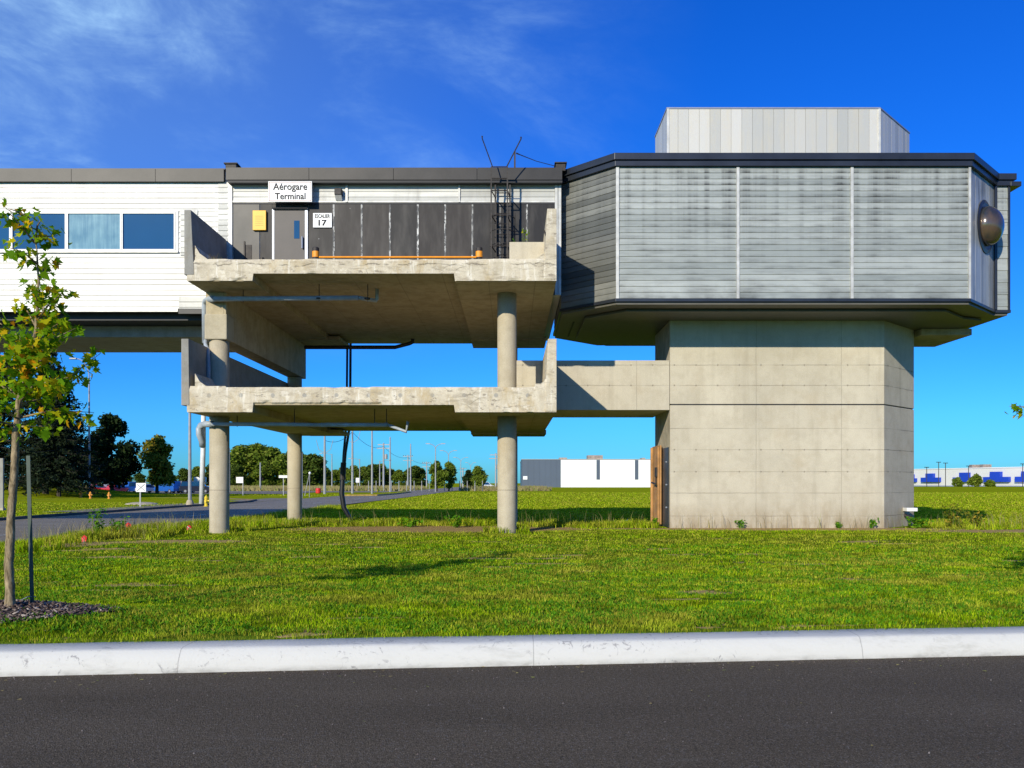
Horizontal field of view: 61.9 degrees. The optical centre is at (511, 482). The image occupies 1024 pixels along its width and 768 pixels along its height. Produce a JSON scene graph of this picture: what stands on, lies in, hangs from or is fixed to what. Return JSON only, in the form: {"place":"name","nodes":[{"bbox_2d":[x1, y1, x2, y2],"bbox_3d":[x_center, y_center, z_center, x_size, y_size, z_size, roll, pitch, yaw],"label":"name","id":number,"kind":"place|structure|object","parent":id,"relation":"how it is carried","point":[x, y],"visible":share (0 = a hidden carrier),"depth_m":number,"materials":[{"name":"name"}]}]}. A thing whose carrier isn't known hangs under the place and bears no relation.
{"place":"outdoors","nodes":[
{"label":"outdoors","id":0,"kind":"place"},
{"bbox_2d":[48,503,198,511],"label":"pavement","id":1,"kind":"structure","parent":0,"point":[85,510],"depth_m":54.52,"materials":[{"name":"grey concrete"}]},
{"bbox_2d":[136,483,145,506],"bbox_3d":[-25.647,0.835,59.015,0.673,1.670,0.130,0,0,0],"label":"road sign","id":2,"kind":"object","parent":1,"relation":"on","point":[140,487],"visible":0.92,"depth_m":58.98,"materials":[{"name":"metal"}]},
{"bbox_2d":[186,413,193,504],"bbox_3d":[-24.569,-4.145,63.000,2.132,11.630,0.560,0,0,0],"label":"street lamp","id":3,"kind":"object","parent":1,"relation":"on","point":[189,501],"visible":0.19,"depth_m":62.91,"materials":[{"name":"metal"}]},
{"bbox_2d":[145,492,311,493],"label":"parking lot","id":4,"kind":"structure","parent":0,"point":[240,492],"depth_m":145.32,"materials":[{"name":"grey asphalt"}]},
{"bbox_2d":[101,485,129,491],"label":"parked car","id":5,"kind":"object","parent":4,"relation":"on","point":[120,489],"visible":0.38,"depth_m":134.35,"materials":[{"name":"red paint"}]},
{"bbox_2d":[124,482,135,491],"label":"parked car","id":6,"kind":"object","parent":4,"relation":"on","point":[130,486],"visible":0.23,"depth_m":136.54,"materials":[{"name":"blue paint"}]},
{"bbox_2d":[154,481,180,492],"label":"parked car","id":7,"kind":"object","parent":4,"relation":"on","point":[172,487],"visible":0.72,"depth_m":135.82,"materials":[{"name":"blue paint"}]},
{"bbox_2d":[179,481,208,492],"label":"parked car","id":8,"kind":"object","parent":4,"relation":"on","point":[183,487],"visible":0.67,"depth_m":136.03,"materials":[{"name":"blue paint"}]},
{"bbox_2d":[0,487,462,542],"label":"access road","id":9,"kind":"structure","parent":0,"point":[243,509],"depth_m":44.57,"materials":[{"name":"grey asphalt"}]},
{"bbox_2d":[345,491,410,495],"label":"island kerb","id":10,"kind":"structure","parent":9,"relation":"on","point":[376,494],"depth_m":109.55,"materials":[{"name":"yellow paint"}]},
{"bbox_2d":[364,491,407,493],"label":"traffic island","id":11,"kind":"structure","parent":9,"relation":"on","point":[386,492],"depth_m":133.66,"materials":[{"name":"green plant"}]},
{"bbox_2d":[371,431,372,493],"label":"bare pole","id":12,"kind":"object","parent":11,"relation":"on","point":[371,462],"visible":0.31,"depth_m":117.90,"materials":[{"name":"metal"}]},
{"bbox_2d":[389,437,390,491],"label":"bare pole","id":13,"kind":"object","parent":9,"relation":"on","point":[390,466],"visible":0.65,"depth_m":149.90,"materials":[{"name":"metal"}]},
{"bbox_2d":[232,498,286,501],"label":"side road","id":14,"kind":"structure","parent":0,"point":[268,499],"depth_m":84.72,"materials":[{"name":"grey asphalt"}]},
{"bbox_2d":[130,491,397,491],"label":"crossing road","id":15,"kind":"structure","parent":0,"point":[286,491],"depth_m":164.06,"materials":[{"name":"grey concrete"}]},
{"bbox_2d":[85,485,552,490],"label":"meadow","id":16,"kind":"structure","parent":0,"point":[365,488],"depth_m":179.65,"materials":[{"name":"green plant"}]},
{"bbox_2d":[0,655,1023,767],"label":"road","id":17,"kind":"structure","parent":0,"point":[896,720],"depth_m":6.00,"materials":[{"name":"grey asphalt"}]},
{"bbox_2d":[1,658,985,745],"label":"fallen leaves","id":18,"kind":"object","parent":17,"relation":"on","point":[517,672],"visible":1,"depth_m":7.43,"materials":[{"name":"brown plant"}]},
{"bbox_2d":[0,626,1023,676],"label":"kerb","id":19,"kind":"structure","parent":17,"relation":"on","point":[88,658],"depth_m":7.76,"materials":[{"name":"grey concrete"}]},
{"bbox_2d":[8,655,1023,767],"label":"grit","id":20,"kind":"object","parent":17,"relation":"on","point":[509,693],"visible":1,"depth_m":7.16,"materials":[{"name":"grey gravel"}]},
{"bbox_2d":[0,481,1023,644],"bbox_3d":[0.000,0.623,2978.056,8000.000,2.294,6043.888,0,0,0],"label":"ground","id":21,"kind":"structure","parent":0,"point":[115,497],"depth_m":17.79,"materials":[{"name":"green plant"}]},
{"bbox_2d":[0,458,5,509],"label":"information board","id":22,"kind":"object","parent":21,"relation":"on","point":[2,484],"visible":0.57,"depth_m":52.00,"materials":[{"name":"metal"}]},
{"bbox_2d":[0,353,36,477],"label":"spruce tree","id":23,"kind":"object","parent":21,"relation":"on","point":[6,443],"visible":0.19,"depth_m":89.60,"materials":[{"name":"green plant"}]},
{"bbox_2d":[2,353,105,494],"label":"spruce tree","id":24,"kind":"object","parent":21,"relation":"on","point":[27,450],"visible":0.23,"depth_m":85.17,"materials":[{"name":"green plant"}]},
{"bbox_2d":[4,361,115,486],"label":"spruce tree","id":25,"kind":"object","parent":21,"relation":"on","point":[93,461],"visible":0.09,"depth_m":97.12,"materials":[{"name":"green plant"}]},
{"bbox_2d":[0,599,121,623],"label":"mulch","id":26,"kind":"object","parent":21,"relation":"on","point":[36,607],"visible":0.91,"depth_m":8.71,"materials":[{"name":"grey wood"}]},
{"bbox_2d":[21,456,35,602],"bbox_3d":[-5.070,0.555,8.955,0.134,1.682,0.058,0,0,0],"label":"tree stake","id":27,"kind":"object","parent":26,"relation":"on","point":[30,536],"visible":0.82,"depth_m":8.95,"materials":[{"name":"brown wood"}]},
{"bbox_2d":[0,196,105,607],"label":"young maple tree","id":28,"kind":"object","parent":26,"relation":"on","point":[27,353],"visible":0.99,"depth_m":8.68,"materials":[{"name":"green plant"}]},
{"bbox_2d":[18,395,104,496],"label":"spruce tree","id":29,"kind":"object","parent":21,"relation":"on","point":[61,441],"visible":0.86,"depth_m":83.13,"materials":[{"name":"green plant"}]},
{"bbox_2d":[69,358,89,493],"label":"street lamp","id":30,"kind":"object","parent":21,"relation":"on","point":[88,412],"visible":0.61,"depth_m":91.93,"materials":[{"name":"metal"}]},
{"bbox_2d":[86,505,107,531],"bbox_3d":[-10.861,0.999,22.366,0.484,0.956,0.444,0,0,-37],"label":"leafy weed","id":31,"kind":"object","parent":21,"relation":"on","point":[97,526],"visible":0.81,"depth_m":22.32,"materials":[{"name":"green plant"}]},
{"bbox_2d":[83,412,141,490],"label":"broadleaf tree","id":32,"kind":"object","parent":21,"relation":"on","point":[124,466],"visible":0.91,"depth_m":109.07,"materials":[{"name":"green plant"}]},
{"bbox_2d":[109,516,129,531],"bbox_3d":[-10.406,1.156,22.623,0.565,0.575,0.489,0,0,0],"label":"leafy weed","id":33,"kind":"object","parent":21,"relation":"on","point":[119,525],"visible":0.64,"depth_m":22.60,"materials":[{"name":"green plant"}]},
{"bbox_2d":[0,498,256,520],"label":"old kerb","id":34,"kind":"structure","parent":21,"relation":"on","point":[80,513],"depth_m":48.48,"materials":[{"name":"grey concrete"}]},
{"bbox_2d":[133,473,145,482],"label":"broadleaf tree","id":35,"kind":"object","parent":21,"relation":"on","point":[140,478],"visible":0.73,"depth_m":274.04,"materials":[{"name":"green plant"}]},
{"bbox_2d":[136,434,176,492],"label":"broadleaf tree","id":36,"kind":"object","parent":21,"relation":"on","point":[155,454],"visible":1,"depth_m":109.78,"materials":[{"name":"green plant"}]},
{"bbox_2d":[176,468,187,480],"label":"broadleaf tree","id":37,"kind":"object","parent":21,"relation":"on","point":[183,474],"visible":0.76,"depth_m":258.67,"materials":[{"name":"green plant"}]},
{"bbox_2d":[192,466,205,484],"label":"broadleaf tree","id":38,"kind":"object","parent":21,"relation":"on","point":[195,471],"visible":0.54,"depth_m":253.64,"materials":[{"name":"green plant"}]},
{"bbox_2d":[230,464,247,485],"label":"broadleaf tree","id":39,"kind":"object","parent":21,"relation":"on","point":[236,470],"visible":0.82,"depth_m":239.14,"materials":[{"name":"green plant"}]},
{"bbox_2d":[230,444,256,484],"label":"broadleaf tree","id":40,"kind":"object","parent":21,"relation":"on","point":[236,457],"visible":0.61,"depth_m":246.89,"materials":[{"name":"green plant"}]},
{"bbox_2d":[240,442,273,485],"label":"broadleaf tree","id":41,"kind":"object","parent":21,"relation":"on","point":[256,450],"visible":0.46,"depth_m":247.50,"materials":[{"name":"green plant"}]},
{"bbox_2d":[248,461,279,486],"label":"broadleaf tree","id":42,"kind":"object","parent":21,"relation":"on","point":[267,473],"visible":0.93,"depth_m":241.57,"materials":[{"name":"green plant"}]},
{"bbox_2d":[250,446,286,485],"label":"broadleaf tree","id":43,"kind":"object","parent":21,"relation":"on","point":[272,452],"visible":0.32,"depth_m":248.17,"materials":[{"name":"green plant"}]},
{"bbox_2d":[269,453,286,485],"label":"broadleaf tree","id":44,"kind":"object","parent":21,"relation":"on","point":[279,462],"visible":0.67,"depth_m":243.53,"materials":[{"name":"green plant"}]},
{"bbox_2d":[303,453,330,485],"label":"broadleaf tree","id":45,"kind":"object","parent":21,"relation":"on","point":[315,465],"visible":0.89,"depth_m":245.43,"materials":[{"name":"green plant"}]},
{"bbox_2d":[316,436,332,493],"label":"utility pole","id":46,"kind":"object","parent":21,"relation":"on","point":[324,479],"visible":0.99,"depth_m":127.88,"materials":[{"name":"metal"}]},
{"bbox_2d":[332,467,348,485],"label":"broadleaf tree","id":47,"kind":"object","parent":21,"relation":"on","point":[336,474],"visible":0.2,"depth_m":303.31,"materials":[{"name":"green plant"}]},
{"bbox_2d":[346,431,359,492],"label":"utility pole","id":48,"kind":"object","parent":21,"relation":"on","point":[352,477],"visible":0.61,"depth_m":134.87,"materials":[{"name":"metal"}]},
{"bbox_2d":[345,465,362,485],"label":"broadleaf tree","id":49,"kind":"object","parent":21,"relation":"on","point":[348,473],"visible":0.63,"depth_m":298.74,"materials":[{"name":"green plant"}]},
{"bbox_2d":[181,209,556,532],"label":"concrete deck","id":50,"kind":"structure","parent":21,"relation":"on","point":[502,306],"depth_m":23.57,"materials":[{"name":"beige concrete"}]},
{"bbox_2d":[244,241,251,259],"bbox_3d":[-7.533,-6.269,24.330,0.219,1.239,0.060,0,0,0],"label":"leaning plate","id":51,"kind":"object","parent":50,"relation":"on","point":[247,252],"visible":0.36,"depth_m":24.33,"materials":[{"name":"metal"}]},
{"bbox_2d":[0,168,561,352],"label":"terminal gallery","id":52,"kind":"object","parent":50,"relation":"on","point":[120,270],"visible":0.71,"depth_m":24.99,"materials":[{"name":"white paint"}]},
{"bbox_2d":[0,212,10,250],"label":"window","id":53,"kind":"structure","parent":52,"relation":"in","point":[5,233],"depth_m":24.99,"materials":[{"name":"white paint"}]},
{"bbox_2d":[11,212,65,250],"bbox_3d":[-13.844,-7.360,24.983,1.628,1.145,0.075,0,0,0],"label":"window","id":54,"kind":"structure","parent":52,"relation":"in","point":[57,219],"depth_m":24.99,"materials":[{"name":"blue glass"}]},
{"bbox_2d":[66,212,121,250],"bbox_3d":[-12.225,-7.360,24.983,1.615,1.145,0.075,0,0,0],"label":"window","id":55,"kind":"structure","parent":52,"relation":"in","point":[87,231],"depth_m":24.99,"materials":[{"name":"blue glass"}]},
{"bbox_2d":[121,212,175,250],"bbox_3d":[-10.637,-7.360,24.983,1.590,1.145,0.075,0,0,0],"label":"window","id":56,"kind":"structure","parent":52,"relation":"in","point":[140,231],"depth_m":24.99,"materials":[{"name":"blue glass"}]},
{"bbox_2d":[224,162,241,170],"bbox_3d":[-8.238,-9.255,25.175,0.400,0.250,0.430,0,0,0],"label":"roof vent","id":57,"kind":"object","parent":52,"relation":"on","point":[232,165],"visible":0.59,"depth_m":25.00,"materials":[{"name":"metal"}]},
{"bbox_2d":[253,210,266,230],"bbox_3d":[-7.377,-7.669,24.939,0.386,0.573,0.083,0,0,0],"label":"notice box","id":58,"kind":"object","parent":52,"relation":"attached to","point":[259,220],"visible":1,"depth_m":24.90,"materials":[{"name":"yellow metal"}]},
{"bbox_2d":[268,181,311,201],"bbox_3d":[-6.425,-8.438,24.710,1.265,0.598,0.039,0,0,0],"label":"terminal sign","id":59,"kind":"object","parent":52,"relation":"attached to","point":[289,191],"visible":1,"depth_m":24.70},
{"bbox_2d":[272,207,307,258],"bbox_3d":[-6.494,-6.721,24.943,1.038,2.643,0.115,0,0,0],"label":"door","id":60,"kind":"structure","parent":52,"relation":"in","point":[289,224],"depth_m":24.97,"materials":[{"name":"silver metal"}]},
{"bbox_2d":[313,213,331,227],"bbox_3d":[-5.542,-7.680,24.951,0.549,0.422,0.039,0,0,0],"label":"stair number sign","id":61,"kind":"object","parent":52,"relation":"attached to","point":[322,220],"visible":1,"depth_m":24.94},
{"bbox_2d":[334,188,342,200],"bbox_3d":[-5.056,-8.412,24.880,0.212,0.325,0.200,0,0,0],"label":"wall lamp","id":62,"kind":"object","parent":52,"relation":"attached to","point":[338,192],"visible":1,"depth_m":24.79,"materials":[{"name":"metal"}]},
{"bbox_2d":[514,151,555,167],"bbox_3d":[0.680,-9.466,25.148,1.259,0.673,0.070,0,0,7],"label":"roof cable","id":63,"kind":"object","parent":52,"relation":"on","point":[515,153],"visible":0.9,"depth_m":25.18,"materials":[{"name":"metal"}]},
{"bbox_2d":[554,162,566,173],"bbox_3d":[1.425,-9.255,25.125,0.360,0.250,0.430,0,0,0],"label":"roof vent","id":64,"kind":"object","parent":52,"relation":"on","point":[562,165],"visible":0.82,"depth_m":24.95,"materials":[{"name":"metal"}]},
{"bbox_2d":[202,284,378,378],"bbox_3d":[-6.229,-4.064,23.610,4.983,2.817,0.956,0,0,0],"label":"drain pipe","id":65,"kind":"object","parent":50,"relation":"hanging from","point":[243,298],"visible":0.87,"depth_m":23.23,"materials":[{"name":"metal"}]},
{"bbox_2d":[196,409,408,503],"bbox_3d":[-5.858,-0.861,23.398,6.093,2.906,0.774,0,0,8],"label":"drain pipe","id":66,"kind":"object","parent":50,"relation":"hanging from","point":[203,424],"visible":0.93,"depth_m":23.37,"materials":[{"name":"metal"}]},
{"bbox_2d":[312,247,318,258],"bbox_3d":[-5.267,-5.925,22.900,0.186,0.790,0.183,0,0,0],"label":"marker post","id":67,"kind":"object","parent":50,"relation":"on","point":[315,252],"visible":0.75,"depth_m":22.82,"materials":[{"name":"metal"}]},
{"bbox_2d":[339,344,351,518],"bbox_3d":[-6.518,-2.042,33.608,0.562,7.174,0.275,0,0,0],"label":"drainpipe","id":68,"kind":"object","parent":50,"relation":"hanging from","point":[342,482],"visible":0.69,"depth_m":33.55,"materials":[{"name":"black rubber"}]},
{"bbox_2d":[304,338,413,348],"bbox_3d":[-5.465,-4.983,30.600,3.941,0.376,0.140,0,0,0],"label":"conduit","id":69,"kind":"object","parent":50,"relation":"hanging from","point":[411,342],"visible":1,"depth_m":30.55,"materials":[{"name":"metal"}]},
{"bbox_2d":[319,256,475,257],"bbox_3d":[-3.049,-6.020,22.750,4.186,0.056,0.056,0,0,0],"label":"guard pipe","id":70,"kind":"object","parent":50,"relation":"on","point":[397,256],"visible":1,"depth_m":22.73,"materials":[{"name":"orange metal"}]},
{"bbox_2d":[476,247,482,258],"bbox_3d":[-0.882,-5.925,22.900,0.186,0.790,0.183,0,0,0],"label":"marker post","id":71,"kind":"object","parent":50,"relation":"on","point":[479,253],"visible":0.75,"depth_m":22.82,"materials":[{"name":"metal"}]},
{"bbox_2d":[481,136,521,258],"bbox_3d":[-0.293,-7.638,24.452,1.143,4.276,0.856,0,0,0],"label":"roof ladder","id":72,"kind":"object","parent":50,"relation":"on","point":[509,216],"visible":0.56,"depth_m":24.39,"materials":[{"name":"metal"}]},
{"bbox_2d":[509,242,543,258],"bbox_3d":[0.448,-6.159,24.010,1.038,1.017,0.820,0,0,0],"label":"concrete planter","id":73,"kind":"object","parent":50,"relation":"on","point":[526,250],"visible":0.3,"depth_m":23.60,"materials":[{"name":"beige concrete"}]},
{"bbox_2d":[361,464,385,485],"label":"broadleaf tree","id":74,"kind":"object","parent":21,"relation":"on","point":[366,477],"visible":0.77,"depth_m":298.75,"materials":[{"name":"green plant"}]},
{"bbox_2d":[377,443,388,487],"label":"utility pole","id":75,"kind":"object","parent":21,"relation":"on","point":[386,455],"visible":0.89,"depth_m":189.84,"materials":[{"name":"wood"}]},
{"bbox_2d":[378,463,388,485],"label":"broadleaf tree","id":76,"kind":"object","parent":21,"relation":"on","point":[386,473],"visible":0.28,"depth_m":303.83,"materials":[{"name":"green plant"}]},
{"bbox_2d":[391,469,405,485],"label":"broadleaf tree","id":77,"kind":"object","parent":21,"relation":"on","point":[397,476],"visible":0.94,"depth_m":298.88,"materials":[{"name":"green plant"}]},
{"bbox_2d":[403,455,412,485],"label":"utility pole","id":78,"kind":"object","parent":21,"relation":"on","point":[407,460],"visible":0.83,"depth_m":229.92,"materials":[{"name":"wood"}]},
{"bbox_2d":[397,518,426,526],"bbox_3d":[-3.144,1.244,26.695,0.897,0.330,0.788,0,0,12],"label":"leafy weed","id":79,"kind":"object","parent":21,"relation":"on","point":[414,523],"visible":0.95,"depth_m":26.64,"materials":[{"name":"green plant"}]},
{"bbox_2d":[405,465,425,485],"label":"broadleaf tree","id":80,"kind":"object","parent":21,"relation":"on","point":[417,476],"visible":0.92,"depth_m":298.85,"materials":[{"name":"green plant"}]},
{"bbox_2d":[428,461,449,490],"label":"broadleaf tree","id":81,"kind":"object","parent":21,"relation":"on","point":[442,475],"visible":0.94,"depth_m":169.47,"materials":[{"name":"green plant"}]},
{"bbox_2d":[443,461,457,490],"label":"broadleaf tree","id":82,"kind":"object","parent":21,"relation":"on","point":[450,467],"visible":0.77,"depth_m":174.29,"materials":[{"name":"green plant"}]},
{"bbox_2d":[440,515,464,527],"bbox_3d":[-1.847,1.187,26.368,0.818,0.442,0.745,0,0,0],"label":"leafy weed","id":83,"kind":"object","parent":21,"relation":"on","point":[455,523],"visible":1,"depth_m":26.30,"materials":[{"name":"green plant"}]},
{"bbox_2d":[462,470,473,486],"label":"broadleaf tree","id":84,"kind":"object","parent":21,"relation":"on","point":[466,477],"visible":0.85,"depth_m":199.41,"materials":[{"name":"green plant"}]},
{"bbox_2d":[469,466,488,486],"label":"broadleaf tree","id":85,"kind":"object","parent":21,"relation":"on","point":[479,476],"visible":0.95,"depth_m":197.07,"materials":[{"name":"green plant"}]},
{"bbox_2d":[489,453,496,485],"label":"utility pole","id":86,"kind":"object","parent":21,"relation":"on","point":[495,454],"visible":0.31,"depth_m":189.88,"materials":[{"name":"wood"}]},
{"bbox_2d":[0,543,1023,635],"bbox_3d":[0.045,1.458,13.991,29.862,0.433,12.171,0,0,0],"label":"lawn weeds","id":87,"kind":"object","parent":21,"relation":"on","point":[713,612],"visible":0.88,"depth_m":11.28,"materials":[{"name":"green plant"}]},
{"bbox_2d":[0,489,1023,523],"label":"field grass","id":88,"kind":"structure","parent":21,"relation":"on","point":[624,499],"depth_m":60.47,"materials":[{"name":"green plant"}]},
{"bbox_2d":[16,508,1022,541],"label":"dry stalks","id":89,"kind":"object","parent":21,"relation":"on","point":[157,522],"visible":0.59,"depth_m":25.76,"materials":[{"name":"beige plant"}]},
{"bbox_2d":[520,455,649,486],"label":"white warehouse","id":90,"kind":"structure","parent":21,"relation":"on","point":[594,471],"depth_m":330.00,"materials":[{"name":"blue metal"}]},
{"bbox_2d":[596,460,599,479],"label":"window","id":91,"kind":"structure","parent":90,"relation":"in","point":[597,461],"depth_m":329.90,"materials":[{"name":"grey glass"}]},
{"bbox_2d":[517,107,1020,527],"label":"metal clad pavilion","id":92,"kind":"structure","parent":21,"relation":"on","point":[784,291],"depth_m":26.00,"materials":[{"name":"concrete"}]},
{"bbox_2d":[650,445,660,524],"bbox_3d":[4.635,0.060,27.729,0.230,2.521,1.262,0,0,0],"label":"wooden door leaf","id":93,"kind":"object","parent":92,"relation":"attached to","point":[655,481],"visible":0.85,"depth_m":27.53,"materials":[{"name":"orange wood"}]},
{"bbox_2d":[663,447,668,526],"bbox_3d":[4.769,0.127,26.585,0.079,2.446,0.930,0,0,0],"label":"door","id":94,"kind":"structure","parent":92,"relation":"in","point":[665,450],"depth_m":26.38,"materials":[{"name":"grey metal"}]},
{"bbox_2d":[903,508,917,520],"bbox_3d":[12.487,0.991,27.047,0.466,0.422,0.593,0,0,0],"label":"outlet pipe","id":95,"kind":"object","parent":92,"relation":"attached to","point":[909,509],"visible":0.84,"depth_m":26.78,"materials":[{"name":"white paint"}]},
{"bbox_2d":[977,200,1004,253],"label":"observation dome","id":96,"kind":"structure","parent":92,"relation":"attached to","point":[990,224],"depth_m":24.51,"materials":[{"name":"plastic"}]},
{"bbox_2d":[903,516,933,527],"bbox_3d":[12.335,1.203,25.866,0.859,0.411,0.676,0,0,38],"label":"leafy weed","id":97,"kind":"object","parent":21,"relation":"on","point":[915,521],"visible":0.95,"depth_m":25.87,"materials":[{"name":"green plant"}]},
{"bbox_2d":[943,503,965,525],"bbox_3d":[13.659,1.001,26.393,0.673,0.814,1.136,0,0,33],"label":"leafy weed","id":98,"kind":"object","parent":21,"relation":"on","point":[955,519],"visible":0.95,"depth_m":26.30,"materials":[{"name":"green plant"}]},
{"bbox_2d":[951,477,964,486],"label":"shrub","id":99,"kind":"object","parent":21,"relation":"on","point":[957,481],"visible":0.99,"depth_m":383.78,"materials":[{"name":"green plant"}]},
{"bbox_2d":[914,464,1023,485],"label":"cream warehouse","id":100,"kind":"structure","parent":21,"relation":"on","point":[1006,476],"depth_m":566.51,"materials":[{"name":"white metal"}]},
{"bbox_2d":[966,473,982,486],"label":"broadleaf tree","id":101,"kind":"object","parent":21,"relation":"on","point":[975,480],"visible":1,"depth_m":378.86,"materials":[{"name":"green plant"}]},
{"bbox_2d":[960,509,989,525],"bbox_3d":[14.563,1.111,26.787,0.809,0.592,0.989,0,0,0],"label":"leafy weed","id":102,"kind":"object","parent":21,"relation":"on","point":[976,518],"visible":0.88,"depth_m":26.77,"materials":[{"name":"green plant"}]},
{"bbox_2d":[983,479,995,486],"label":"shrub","id":103,"kind":"object","parent":21,"relation":"on","point":[989,483],"visible":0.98,"depth_m":383.82,"materials":[{"name":"green plant"}]},
{"bbox_2d":[1005,403,1023,419],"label":"young maple tree","id":104,"kind":"object","parent":21,"relation":"on","point":[1015,407],"visible":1,"depth_m":9.73,"materials":[{"name":"green plant"}]},
{"bbox_2d":[0,504,1023,552],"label":"rough grass","id":105,"kind":"structure","parent":0,"point":[201,526],"depth_m":26.16,"materials":[{"name":"green plant"}]},
{"bbox_2d":[0,0,1023,482],"label":"sky","id":106,"kind":"structure","parent":0,"point":[84,83],"materials":[{"name":"blue"}]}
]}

